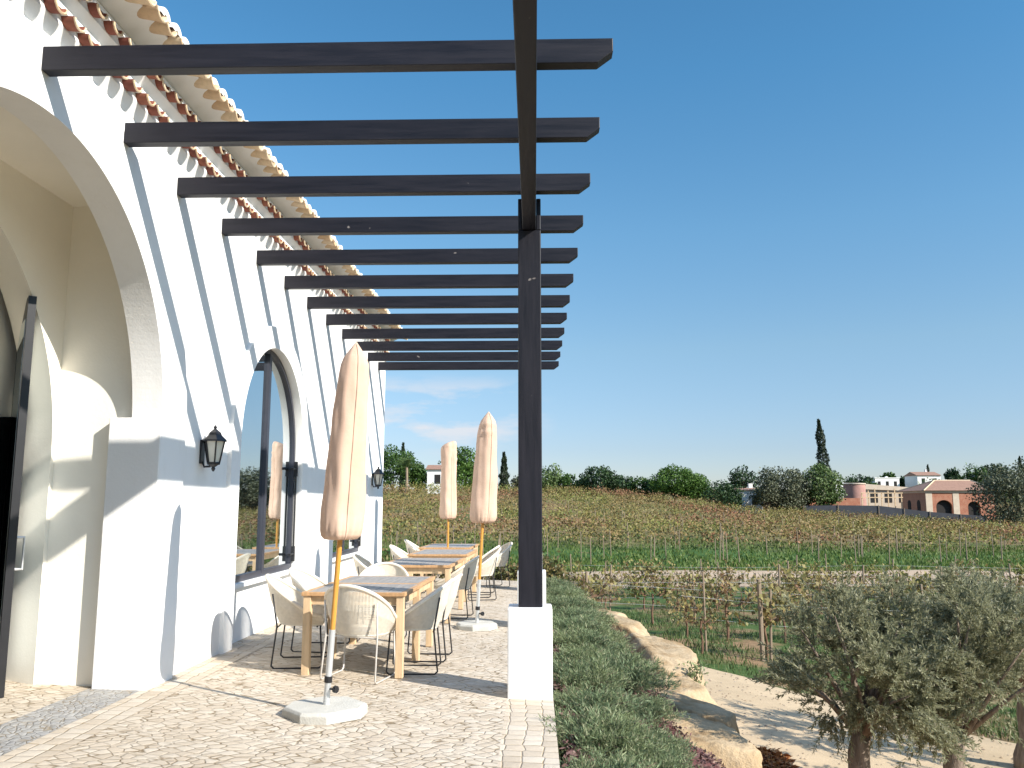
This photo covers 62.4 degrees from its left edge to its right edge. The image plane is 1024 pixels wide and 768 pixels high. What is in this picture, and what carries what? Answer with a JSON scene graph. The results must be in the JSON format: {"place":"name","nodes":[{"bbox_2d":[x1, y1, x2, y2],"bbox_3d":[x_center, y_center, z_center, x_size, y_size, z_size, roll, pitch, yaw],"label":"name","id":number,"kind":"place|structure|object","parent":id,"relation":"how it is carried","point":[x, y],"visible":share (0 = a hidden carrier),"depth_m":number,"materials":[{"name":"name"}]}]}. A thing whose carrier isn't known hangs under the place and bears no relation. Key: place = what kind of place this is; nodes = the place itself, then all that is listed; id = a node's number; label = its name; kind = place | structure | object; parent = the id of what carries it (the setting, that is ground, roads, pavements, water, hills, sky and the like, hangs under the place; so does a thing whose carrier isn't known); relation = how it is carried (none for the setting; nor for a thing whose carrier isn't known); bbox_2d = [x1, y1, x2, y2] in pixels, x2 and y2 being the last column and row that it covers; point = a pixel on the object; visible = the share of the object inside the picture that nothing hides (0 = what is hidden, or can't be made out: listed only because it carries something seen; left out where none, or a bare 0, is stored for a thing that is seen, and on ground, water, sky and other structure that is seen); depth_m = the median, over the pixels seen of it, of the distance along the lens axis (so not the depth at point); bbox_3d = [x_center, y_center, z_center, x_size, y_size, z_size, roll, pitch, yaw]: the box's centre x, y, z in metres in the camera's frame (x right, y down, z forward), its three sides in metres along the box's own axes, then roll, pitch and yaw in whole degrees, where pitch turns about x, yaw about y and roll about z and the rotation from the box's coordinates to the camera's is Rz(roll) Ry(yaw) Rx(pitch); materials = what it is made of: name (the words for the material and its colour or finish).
{"place":"outdoors","nodes":[
{"label":"outdoors","id":0,"kind":"place"},
{"bbox_2d":[0,578,516,767],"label":"terrace","id":1,"kind":"structure","parent":0,"point":[450,713],"depth_m":6.39,"materials":[{"name":"stone"}]},
{"bbox_2d":[0,688,138,755],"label":"threshold band","id":2,"kind":"object","parent":1,"relation":"on","point":[18,732],"depth_m":6.04,"materials":[{"name":"stone"}]},
{"bbox_2d":[0,625,301,767],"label":"cobblestone paving","id":3,"kind":"structure","parent":1,"relation":"on","point":[39,750],"depth_m":6.28,"materials":[{"name":"stone"}]},
{"bbox_2d":[0,0,407,697],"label":"winery building","id":4,"kind":"structure","parent":1,"relation":"on","point":[154,328],"depth_m":7.36,"materials":[{"name":"white paint"}]},
{"bbox_2d":[0,417,10,545],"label":"door","id":5,"kind":"structure","parent":4,"relation":"in","point":[5,422],"depth_m":7.23,"materials":[{"name":"black glass"}]},
{"bbox_2d":[0,296,36,697],"bbox_3d":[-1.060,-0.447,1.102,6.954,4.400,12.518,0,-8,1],"label":"door leaf","id":6,"kind":"structure","parent":4,"relation":"in","point":[9,537],"depth_m":6.84,"materials":[{"name":"black metal"}]},
{"bbox_2d":[199,425,226,471],"bbox_3d":[-2.894,0.625,8.214,0.251,0.450,0.217,0,-8,1],"label":"wall lantern","id":7,"kind":"object","parent":4,"relation":"attached to","point":[212,444],"depth_m":8.17,"materials":[{"name":"black metal"}]},
{"bbox_2d":[235,349,297,588],"bbox_3d":[-3.010,0.971,10.411,0.120,2.821,2.474,0,-8,1],"label":"window","id":8,"kind":"structure","parent":4,"relation":"in","point":[268,466],"depth_m":10.48,"materials":[{"name":"glass"}]},
{"bbox_2d":[332,536,361,561],"bbox_3d":[-2.894,1.598,14.755,0.120,2.821,2.474,0,-8,1],"label":"window","id":9,"kind":"structure","parent":4,"relation":"in","point":[349,547],"depth_m":14.96,"materials":[{"name":"paint"}]},
{"bbox_2d":[265,574,328,668],"bbox_3d":[-2.126,2.300,8.296,0.610,0.858,0.644,1,-7,-5],"label":"rope chair","id":10,"kind":"object","parent":1,"relation":"on","point":[288,609],"visible":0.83,"depth_m":8.07,"materials":[{"name":"fabric"}]},
{"bbox_2d":[288,567,349,652],"bbox_3d":[-2.125,2.427,9.182,0.610,0.858,0.644,-1,-7,7],"label":"rope chair","id":11,"kind":"object","parent":1,"relation":"on","point":[303,580],"visible":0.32,"depth_m":9.36,"materials":[{"name":"fabric"}]},
{"bbox_2d":[282,342,369,724],"bbox_3d":[-1.396,1.074,6.523,0.560,2.830,0.560,7,-11,-40],"label":"parasol","id":12,"kind":"object","parent":1,"relation":"on","point":[343,509],"visible":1,"depth_m":6.43,"materials":[{"name":"fabric"}]},
{"bbox_2d":[319,584,396,683],"bbox_3d":[-1.397,2.227,7.657,0.644,0.858,0.610,-1,-8,14],"label":"rope chair","id":13,"kind":"object","parent":1,"relation":"on","point":[345,626],"visible":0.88,"depth_m":7.50,"materials":[{"name":"fabric"}]},
{"bbox_2d":[301,583,422,678],"bbox_3d":[-1.433,2.363,8.187,0.970,0.761,0.920,-1,-8,4],"label":"dining table","id":14,"kind":"object","parent":1,"relation":"on","point":[399,596],"visible":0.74,"depth_m":7.81,"materials":[{"name":"brown wood"}]},
{"bbox_2d":[352,553,395,617],"bbox_3d":[-1.969,2.830,11.958,0.610,0.858,0.644,0,-7,-3],"label":"rope chair","id":15,"kind":"object","parent":1,"relation":"on","point":[361,563],"visible":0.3,"depth_m":11.85,"materials":[{"name":"fabric"}]},
{"bbox_2d":[328,576,434,655],"bbox_3d":[-1.388,2.498,9.117,0.970,0.761,0.920,-1,-8,4],"label":"dining table","id":16,"kind":"object","parent":1,"relation":"on","point":[427,582],"visible":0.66,"depth_m":9.30,"materials":[{"name":"brown wood"}]},
{"bbox_2d":[356,562,408,641],"bbox_3d":[-1.526,2.556,9.973,0.644,0.858,0.610,-1,-8,-2],"label":"rope chair","id":17,"kind":"object","parent":1,"relation":"on","point":[380,569],"visible":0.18,"depth_m":10.25,"materials":[{"name":"fabric"}]},
{"bbox_2d":[386,578,453,674],"bbox_3d":[-0.868,2.307,8.125,0.610,0.858,0.644,0,-10,-1],"label":"rope chair","id":18,"kind":"object","parent":1,"relation":"on","point":[427,614],"visible":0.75,"depth_m":7.90,"materials":[{"name":"fabric"}]},
{"bbox_2d":[378,558,464,622],"bbox_3d":[-1.272,2.938,12.163,1.000,0.761,1.650,0,-8,3],"label":"dining table","id":19,"kind":"object","parent":1,"relation":"on","point":[446,566],"visible":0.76,"depth_m":11.74,"materials":[{"name":"brown wood"}]},
{"bbox_2d":[404,573,462,662],"bbox_3d":[-0.820,2.399,8.762,0.610,0.858,0.644,0,-10,3],"label":"rope chair","id":20,"kind":"object","parent":1,"relation":"on","point":[451,597],"visible":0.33,"depth_m":8.67,"materials":[{"name":"fabric"}]},
{"bbox_2d":[407,549,476,601],"bbox_3d":[-1.183,3.307,14.715,1.000,0.761,1.650,0,-8,3],"label":"dining table","id":21,"kind":"object","parent":1,"relation":"on","point":[467,554],"visible":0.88,"depth_m":14.22,"materials":[{"name":"brown wood"}]},
{"bbox_2d":[434,441,456,587],"bbox_3d":[-1.234,2.501,16.349,0.500,2.803,0.500,4,-9,-27],"label":"parasol","id":22,"kind":"object","parent":1,"relation":"on","point":[448,501],"visible":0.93,"depth_m":16.32,"materials":[{"name":"fabric"}]},
{"bbox_2d":[419,544,478,580],"bbox_3d":[-1.244,3.625,16.945,1.000,0.761,1.650,0,-8,3],"label":"dining table","id":23,"kind":"object","parent":1,"relation":"on","point":[453,546],"visible":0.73,"depth_m":16.60,"materials":[{"name":"brown wood"}]},
{"bbox_2d":[434,555,478,618],"bbox_3d":[-0.754,2.861,11.964,0.610,0.858,0.644,-1,-10,6],"label":"rope chair","id":24,"kind":"object","parent":1,"relation":"on","point":[467,570],"visible":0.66,"depth_m":11.77,"materials":[{"name":"fabric"}]},
{"bbox_2d":[456,412,497,631],"bbox_3d":[-0.455,1.766,11.129,0.506,2.820,0.500,2,-9,-16],"label":"parasol","id":25,"kind":"object","parent":1,"relation":"on","point":[483,507],"visible":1,"depth_m":11.06,"materials":[{"name":"fabric"}]},
{"bbox_2d":[467,547,500,600],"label":"rope chair","id":26,"kind":"object","parent":1,"relation":"on","point":[490,560],"visible":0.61,"depth_m":14.14,"materials":[{"name":"fabric"}]},
{"bbox_2d":[481,542,512,587],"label":"rope chair","id":27,"kind":"object","parent":1,"relation":"on","point":[504,555],"visible":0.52,"depth_m":16.44,"materials":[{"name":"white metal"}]},
{"bbox_2d":[155,0,1023,488],"label":"sky","id":28,"kind":"structure","parent":0,"point":[796,213],"materials":[{"name":"blue"}]},
{"bbox_2d":[381,489,1023,767],"bbox_3d":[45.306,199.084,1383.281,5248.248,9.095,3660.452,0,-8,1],"label":"ground","id":29,"kind":"structure","parent":0,"point":[752,642],"depth_m":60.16,"materials":[{"name":"plant"}]},
{"bbox_2d":[383,444,422,489],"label":"broad tree","id":30,"kind":"object","parent":29,"relation":"on","point":[389,459],"visible":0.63,"depth_m":135.93,"materials":[{"name":"green plant"}]},
{"bbox_2d":[408,462,426,489],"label":"broad tree","id":31,"kind":"object","parent":29,"relation":"on","point":[422,477],"visible":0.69,"depth_m":138.87,"materials":[{"name":"green plant"}]},
{"bbox_2d":[426,465,440,493],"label":"cream house","id":32,"kind":"structure","parent":29,"relation":"on","point":[434,474],"depth_m":130.66,"materials":[{"name":"paint"}]},
{"bbox_2d":[438,446,475,491],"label":"broad tree","id":33,"kind":"object","parent":29,"relation":"on","point":[465,468],"visible":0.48,"depth_m":136.14,"materials":[{"name":"green plant"}]},
{"bbox_2d":[487,560,517,580],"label":"bush","id":34,"kind":"object","parent":29,"relation":"on","point":[504,573],"visible":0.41,"depth_m":18.96,"materials":[{"name":"green plant"}]},
{"bbox_2d":[498,451,509,492],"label":"cypress tree","id":35,"kind":"object","parent":29,"relation":"on","point":[504,475],"visible":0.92,"depth_m":135.10,"materials":[{"name":"green plant"}]},
{"bbox_2d":[497,698,559,767],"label":"terrace edge","id":36,"kind":"object","parent":29,"relation":"on","point":[528,740],"visible":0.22,"depth_m":5.87,"materials":[{"name":"stone"}]},
{"bbox_2d":[42,0,612,699],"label":"pergola","id":37,"kind":"object","parent":36,"relation":"on","point":[524,54],"visible":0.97,"depth_m":7.40,"materials":[{"name":"black paint"}]},
{"bbox_2d":[542,463,564,493],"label":"broad tree","id":38,"kind":"object","parent":29,"relation":"on","point":[551,476],"visible":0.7,"depth_m":138.16,"materials":[{"name":"green plant"}]},
{"bbox_2d":[542,550,569,580],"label":"bush","id":39,"kind":"object","parent":29,"relation":"on","point":[551,568],"visible":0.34,"depth_m":18.79,"materials":[{"name":"green plant"}]},
{"bbox_2d":[554,473,583,494],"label":"broad tree","id":40,"kind":"object","parent":29,"relation":"on","point":[566,480],"visible":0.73,"depth_m":138.01,"materials":[{"name":"green plant"}]},
{"bbox_2d":[564,558,619,600],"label":"grapevine","id":41,"kind":"object","parent":29,"relation":"on","point":[598,592],"visible":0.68,"depth_m":20.85,"materials":[{"name":"green plant"}]},
{"bbox_2d":[577,465,625,495],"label":"broad tree","id":42,"kind":"object","parent":29,"relation":"on","point":[605,474],"visible":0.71,"depth_m":135.92,"materials":[{"name":"green plant"}]},
{"bbox_2d":[581,575,630,609],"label":"grapevine","id":43,"kind":"object","parent":29,"relation":"on","point":[597,586],"visible":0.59,"depth_m":23.85,"materials":[{"name":"green plant"}]},
{"bbox_2d":[577,556,638,604],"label":"grapevine","id":44,"kind":"object","parent":29,"relation":"on","point":[608,574],"visible":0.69,"depth_m":27.39,"materials":[{"name":"green plant"}]},
{"bbox_2d":[604,474,636,494],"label":"broad tree","id":45,"kind":"object","parent":29,"relation":"on","point":[619,483],"visible":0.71,"depth_m":134.68,"materials":[{"name":"green plant"}]},
{"bbox_2d":[609,614,649,636],"bbox_3d":[1.895,4.731,14.744,1.131,1.194,2.342,3,-9,-21],"label":"boulder","id":46,"kind":"object","parent":29,"relation":"on","point":[629,626],"visible":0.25,"depth_m":14.63,"materials":[{"name":"stone"}]},
{"bbox_2d":[554,646,719,767],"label":"planting bed","id":47,"kind":"object","parent":29,"relation":"on","point":[694,761],"visible":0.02,"depth_m":7.36,"materials":[{"name":"brown soil"}]},
{"bbox_2d":[546,584,589,598],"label":"shrub","id":48,"kind":"object","parent":47,"relation":"on","point":[561,590],"visible":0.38,"depth_m":15.69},
{"bbox_2d":[546,592,600,611],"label":"shrub","id":49,"kind":"object","parent":47,"relation":"on","point":[557,601],"visible":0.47,"depth_m":14.07,"materials":[{"name":"plant"}]},
{"bbox_2d":[552,602,610,624],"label":"shrub","id":50,"kind":"object","parent":47,"relation":"on","point":[576,611],"visible":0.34,"depth_m":12.60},
{"bbox_2d":[552,611,618,642],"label":"shrub","id":51,"kind":"object","parent":47,"relation":"on","point":[562,622],"visible":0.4,"depth_m":11.43,"materials":[{"name":"plant"}]},
{"bbox_2d":[552,624,624,655],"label":"shrub","id":52,"kind":"object","parent":47,"relation":"on","point":[575,637],"visible":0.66,"depth_m":10.23,"materials":[{"name":"plant"}]},
{"bbox_2d":[553,641,629,672],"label":"shrub","id":53,"kind":"object","parent":47,"relation":"on","point":[576,653],"visible":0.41,"depth_m":9.16,"materials":[{"name":"plant"}]},
{"bbox_2d":[553,654,636,700],"bbox_3d":[0.648,2.805,8.189,1.202,0.419,1.083,4,-9,-28],"label":"shrub","id":54,"kind":"object","parent":47,"relation":"on","point":[594,674],"visible":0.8,"depth_m":8.04,"materials":[{"name":"plant"}]},
{"bbox_2d":[553,680,663,724],"bbox_3d":[0.679,2.704,7.168,1.142,0.352,1.130,3,-9,-20],"label":"shrub","id":55,"kind":"object","parent":47,"relation":"on","point":[573,698],"visible":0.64,"depth_m":7.09,"materials":[{"name":"plant"}]},
{"bbox_2d":[538,702,680,767],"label":"shrub","id":56,"kind":"object","parent":47,"relation":"on","point":[590,728],"visible":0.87,"depth_m":6.09,"materials":[{"name":"plant"}]},
{"bbox_2d":[559,744,663,767],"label":"shrub","id":57,"kind":"object","parent":47,"relation":"on","point":[598,762],"visible":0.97,"depth_m":5.30,"materials":[{"name":"plant"}]},
{"bbox_2d":[604,640,649,661],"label":"shrub","id":58,"kind":"object","parent":47,"relation":"on","point":[625,649],"visible":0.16,"depth_m":10.64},
{"bbox_2d":[578,649,681,699],"bbox_3d":[1.127,3.119,9.124,1.430,0.477,1.574,6,-10,-35],"label":"shrub","id":59,"kind":"object","parent":47,"relation":"on","point":[642,674],"visible":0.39,"depth_m":9.00,"materials":[{"name":"plant"}]},
{"bbox_2d":[546,588,725,767],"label":"bark chips","id":60,"kind":"object","parent":47,"relation":"on","point":[708,759],"visible":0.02,"depth_m":7.38,"materials":[{"name":"wood"}]},
{"bbox_2d":[618,689,690,726],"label":"shrub","id":61,"kind":"object","parent":47,"relation":"on","point":[654,705],"visible":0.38,"depth_m":7.93,"materials":[{"name":"plant"}]},
{"bbox_2d":[606,738,704,767],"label":"shrub","id":62,"kind":"object","parent":47,"relation":"on","point":[670,760],"visible":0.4,"depth_m":5.98,"materials":[{"name":"plant"}]},
{"bbox_2d":[641,725,700,767],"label":"shrub","id":63,"kind":"object","parent":47,"relation":"on","point":[685,745],"visible":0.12,"depth_m":6.61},
{"bbox_2d":[626,476,655,499],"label":"broad tree","id":64,"kind":"object","parent":29,"relation":"on","point":[643,484],"visible":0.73,"depth_m":133.54,"materials":[{"name":"green plant"}]},
{"bbox_2d":[625,562,686,623],"bbox_3d":[4.084,5.929,23.917,1.761,1.795,0.692,-2,-8,12],"label":"grapevine","id":65,"kind":"object","parent":29,"relation":"on","point":[640,592],"visible":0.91,"depth_m":23.94,"materials":[{"name":"green plant"}]},
{"bbox_2d":[626,633,704,686],"bbox_3d":[2.145,4.485,12.582,1.258,1.284,2.680,1,-8,-4],"label":"boulder","id":66,"kind":"object","parent":29,"relation":"on","point":[671,654],"visible":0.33,"depth_m":12.14,"materials":[{"name":"stone"}]},
{"bbox_2d":[648,463,697,500],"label":"umbrella pine","id":67,"kind":"object","parent":29,"relation":"on","point":[664,480],"visible":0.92,"depth_m":128.68,"materials":[{"name":"green plant"}]},
{"bbox_2d":[651,580,717,636],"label":"grapevine","id":68,"kind":"object","parent":29,"relation":"on","point":[685,600],"visible":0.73,"depth_m":20.68,"materials":[{"name":"green plant"}]},
{"bbox_2d":[662,675,717,705],"bbox_3d":[2.198,4.342,10.990,0.879,1.057,1.789,0,-8,1],"label":"boulder","id":69,"kind":"object","parent":29,"relation":"on","point":[690,687],"visible":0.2,"depth_m":10.73,"materials":[{"name":"stone"}]},
{"bbox_2d":[656,590,733,653],"bbox_3d":[3.896,5.060,17.928,1.615,1.339,0.824,-1,-8,8],"label":"grapevine","id":70,"kind":"object","parent":29,"relation":"on","point":[691,617],"visible":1,"depth_m":17.86,"materials":[{"name":"green plant"}]},
{"bbox_2d":[678,473,713,501],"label":"umbrella pine","id":71,"kind":"object","parent":29,"relation":"on","point":[701,485],"visible":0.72,"depth_m":127.68,"materials":[{"name":"green plant"}]},
{"bbox_2d":[655,687,739,734],"bbox_3d":[1.943,4.042,9.572,1.621,1.066,1.017,-7,-11,40],"label":"boulder","id":72,"kind":"object","parent":29,"relation":"on","point":[709,711],"visible":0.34,"depth_m":9.19,"materials":[{"name":"stone"}]},
{"bbox_2d":[666,573,728,623],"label":"grapevine","id":73,"kind":"object","parent":29,"relation":"on","point":[710,581],"visible":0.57,"depth_m":23.82,"materials":[{"name":"green plant"}]},
{"bbox_2d":[382,481,1023,550],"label":"vineyard rows","id":74,"kind":"object","parent":29,"relation":"on","point":[941,526],"visible":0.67,"depth_m":79.72,"materials":[{"name":"plant"}]},
{"bbox_2d":[382,531,1023,571],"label":"grass strip","id":75,"kind":"object","parent":29,"relation":"on","point":[920,565],"depth_m":54.89,"materials":[{"name":"plant"}]},
{"bbox_2d":[663,712,762,767],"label":"boulder","id":76,"kind":"object","parent":29,"relation":"on","point":[731,747],"visible":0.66,"depth_m":7.77,"materials":[{"name":"stone"}]},
{"bbox_2d":[700,480,744,509],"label":"round bush","id":77,"kind":"object","parent":29,"relation":"on","point":[724,493],"visible":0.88,"depth_m":122.04,"materials":[{"name":"green plant"}]},
{"bbox_2d":[682,565,767,640],"bbox_3d":[5.181,5.356,20.563,1.990,1.852,1.114,-1,-8,4],"label":"grapevine","id":78,"kind":"object","parent":29,"relation":"on","point":[722,592],"visible":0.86,"depth_m":20.62,"materials":[{"name":"green plant"}]},
{"bbox_2d":[435,561,1023,599],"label":"track scrub","id":79,"kind":"object","parent":29,"relation":"on","point":[748,579],"visible":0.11,"depth_m":37.09,"materials":[{"name":"plant"}]},
{"bbox_2d":[727,465,760,487],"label":"broad tree","id":80,"kind":"object","parent":29,"relation":"on","point":[737,475],"visible":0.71,"depth_m":135.99,"materials":[{"name":"green plant"}]},
{"bbox_2d":[730,484,762,513],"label":"white cottage","id":81,"kind":"structure","parent":29,"relation":"on","point":[748,491],"depth_m":127.45,"materials":[{"name":"paint"}]},
{"bbox_2d":[716,576,803,659],"bbox_3d":[5.348,4.928,17.730,1.952,1.824,1.060,1,-8,-4],"label":"grapevine","id":82,"kind":"object","parent":29,"relation":"on","point":[766,618],"visible":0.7,"depth_m":17.74,"materials":[{"name":"green plant"}]},
{"bbox_2d":[756,579,764,660],"bbox_3d":[5.189,5.008,17.621,0.095,1.828,0.143,-5,-10,33],"label":"vineyard stake","id":83,"kind":"object","parent":29,"relation":"on","point":[761,628],"visible":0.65,"depth_m":17.59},
{"bbox_2d":[747,466,781,510],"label":"olive tree","id":84,"kind":"object","parent":29,"relation":"on","point":[764,496],"visible":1,"depth_m":123.43,"materials":[{"name":"green plant"}]},
{"bbox_2d":[744,572,815,642],"bbox_3d":[6.614,5.434,20.507,1.848,1.771,1.004,-1,-8,9],"label":"grapevine","id":85,"kind":"object","parent":29,"relation":"on","point":[778,592],"visible":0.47,"depth_m":20.50,"materials":[{"name":"green plant"}]},
{"bbox_2d":[758,465,811,515],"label":"olive tree","id":86,"kind":"object","parent":29,"relation":"on","point":[792,499],"visible":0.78,"depth_m":124.30,"materials":[{"name":"green plant"}]},
{"bbox_2d":[770,564,836,600],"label":"grapevine","id":87,"kind":"object","parent":29,"relation":"on","point":[803,575],"visible":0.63,"depth_m":24.02,"materials":[{"name":"green plant"}]},
{"bbox_2d":[800,461,846,505],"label":"broad tree","id":88,"kind":"object","parent":29,"relation":"on","point":[833,495],"visible":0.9,"depth_m":125.91,"materials":[{"name":"green plant"}]},
{"bbox_2d":[815,418,831,503],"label":"cypress tree","id":89,"kind":"object","parent":29,"relation":"on","point":[820,437],"visible":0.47,"depth_m":132.42,"materials":[{"name":"green plant"}]},
{"bbox_2d":[843,483,866,505],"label":"round tower","id":90,"kind":"structure","parent":29,"relation":"on","point":[854,490],"depth_m":137.02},
{"bbox_2d":[865,484,907,507],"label":"building","id":91,"kind":"structure","parent":29,"relation":"on","point":[880,489],"depth_m":144.00,"materials":[{"name":"paint"}]},
{"bbox_2d":[803,505,986,525],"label":"net fence","id":92,"kind":"object","parent":29,"relation":"on","point":[889,511],"visible":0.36,"depth_m":124.21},
{"bbox_2d":[871,566,940,610],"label":"grapevine","id":93,"kind":"object","parent":29,"relation":"on","point":[917,580],"visible":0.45,"depth_m":23.53,"materials":[{"name":"green plant"}]},
{"bbox_2d":[905,470,940,486],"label":"gabled house","id":94,"kind":"structure","parent":29,"relation":"on","point":[913,478],"depth_m":232.62,"materials":[{"name":"paint"}]},
{"bbox_2d":[896,480,997,526],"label":"brick house","id":95,"kind":"structure","parent":29,"relation":"on","point":[944,496],"depth_m":132.31,"materials":[{"name":"paint"}]},
{"bbox_2d":[898,564,1023,767],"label":"olive tree","id":96,"kind":"object","parent":29,"relation":"on","point":[1018,757],"visible":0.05,"depth_m":10.44,"materials":[{"name":"green plant"}]},
{"bbox_2d":[961,463,989,483],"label":"broad tree","id":97,"kind":"object","parent":29,"relation":"on","point":[974,476],"visible":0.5,"depth_m":225.42,"materials":[{"name":"green plant"}]},
{"bbox_2d":[965,462,1023,528],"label":"broad tree","id":98,"kind":"object","parent":29,"relation":"on","point":[993,485],"visible":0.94,"depth_m":108.99,"materials":[{"name":"green plant"}]},
{"bbox_2d":[436,570,1023,587],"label":"dirt track","id":99,"kind":"structure","parent":0,"point":[910,572],"depth_m":39.01,"materials":[{"name":"soil"}]},
{"bbox_2d":[700,667,1015,767],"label":"sand path","id":100,"kind":"structure","parent":0,"point":[820,757],"depth_m":11.44,"materials":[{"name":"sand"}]},
{"bbox_2d":[745,564,987,767],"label":"olive tree","id":101,"kind":"object","parent":100,"relation":"on","point":[887,673],"visible":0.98,"depth_m":7.98,"materials":[{"name":"green plant"}]},
{"bbox_2d":[825,558,1023,767],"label":"olive tree","id":102,"kind":"object","parent":100,"relation":"on","point":[973,621],"visible":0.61,"depth_m":8.22,"materials":[{"name":"green plant"}]},
{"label":"orange bed","id":103,"kind":"structure","parent":0,"visible":0},
{"bbox_2d":[749,741,799,767],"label":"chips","id":104,"kind":"object","parent":103,"relation":"on","point":[776,758],"visible":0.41,"depth_m":9.82,"materials":[{"name":"wood"}]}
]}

